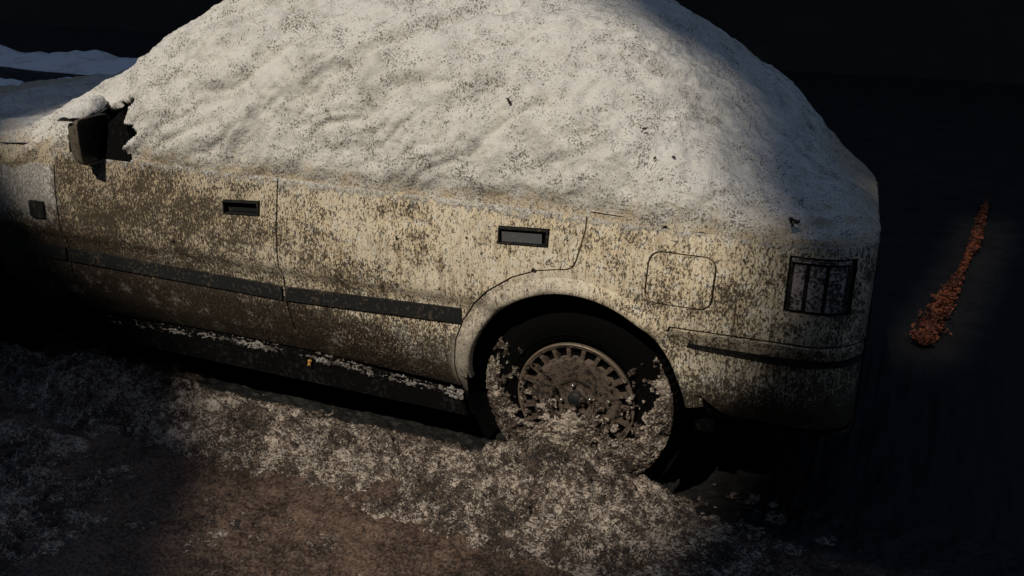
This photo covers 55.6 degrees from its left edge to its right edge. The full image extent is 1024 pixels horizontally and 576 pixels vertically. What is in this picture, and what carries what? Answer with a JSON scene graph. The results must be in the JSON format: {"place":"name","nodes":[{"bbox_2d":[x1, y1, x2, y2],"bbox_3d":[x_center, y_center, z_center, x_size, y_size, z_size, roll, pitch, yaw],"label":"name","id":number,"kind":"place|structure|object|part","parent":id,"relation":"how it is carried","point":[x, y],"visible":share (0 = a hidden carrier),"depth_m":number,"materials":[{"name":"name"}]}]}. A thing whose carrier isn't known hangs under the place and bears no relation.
{"place":"outdoors","nodes":[
{"label":"outdoors","id":0,"kind":"place"},
{"bbox_2d":[0,77,71,85],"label":"snow bank","id":1,"kind":"structure","parent":0,"point":[4,82],"depth_m":9.93,"materials":[{"name":"white snow"}]},
{"bbox_2d":[0,23,1023,575],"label":"ground","id":2,"kind":"structure","parent":0,"point":[916,469],"depth_m":3.31,"materials":[{"name":"grey asphalt"}]},
{"bbox_2d":[0,45,137,74],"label":"snow bank","id":3,"kind":"structure","parent":2,"relation":"on","point":[91,62],"depth_m":11.05,"materials":[{"name":"white snow"}]},
{"bbox_2d":[0,104,880,476],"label":"parked car","id":4,"kind":"object","parent":2,"relation":"on","point":[634,350],"visible":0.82,"depth_m":3.00,"materials":[{"name":"beige paint"}]},
{"bbox_2d":[55,95,106,122],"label":"snow","id":5,"kind":"structure","parent":4,"relation":"on","point":[91,105],"depth_m":3.30,"materials":[{"name":"white snow"}]},
{"bbox_3d":[-0.264,-0.800,3.647,2.400,0.415,1.560,9,23,21],"label":"window glass","id":6,"kind":"part","parent":4,"relation":"part of","materials":[{"name":"black glass"}]},
{"bbox_3d":[-1.151,-0.126,3.385,1.009,0.629,0.105,9,23,21],"label":"front door","id":7,"kind":"part","parent":4,"relation":"part of","materials":[{"name":"beige paint"}]},
{"bbox_2d":[108,315,463,399],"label":"sill ice","id":8,"kind":"structure","parent":4,"relation":"on","point":[266,348],"depth_m":3.31,"materials":[{"name":"white ice"}]},
{"bbox_3d":[-0.254,0.009,3.035,1.052,0.665,0.117,9,23,21],"label":"rear door","id":9,"kind":"part","parent":4,"relation":"part of","materials":[{"name":"beige paint"}]},
{"bbox_2d":[0,0,880,265],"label":"snow blanket","id":10,"kind":"object","parent":4,"relation":"on","point":[405,96],"visible":0.98,"depth_m":2.91,"materials":[{"name":"white snow"}]},
{"bbox_2d":[788,217,799,226],"bbox_3d":[0.728,-0.171,2.506,0.031,0.028,0.020,9,23,21],"label":"debris clump","id":11,"kind":"object","parent":10,"relation":"on","point":[793,221],"visible":1,"depth_m":2.50,"materials":[{"name":"black"}]},
{"bbox_2d":[0,328,897,575],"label":"slush","id":12,"kind":"object","parent":2,"relation":"on","point":[49,511],"visible":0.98,"depth_m":3.02,"materials":[{"name":"grey snow"}]},
{"bbox_2d":[0,340,925,575],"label":"slush crumbs","id":13,"kind":"object","parent":2,"relation":"on","point":[455,489],"visible":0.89,"depth_m":3.14,"materials":[{"name":"grey snow"}]},
{"bbox_2d":[0,0,1023,83],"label":"back wall","id":14,"kind":"structure","parent":2,"relation":"on","point":[973,40],"depth_m":10.61,"materials":[{"name":"brick"}]},
{"bbox_2d":[903,198,989,344],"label":"leaf litter","id":15,"kind":"object","parent":2,"relation":"on","point":[929,327],"visible":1,"depth_m":4.46,"materials":[{"name":"orange plant"}]}
]}

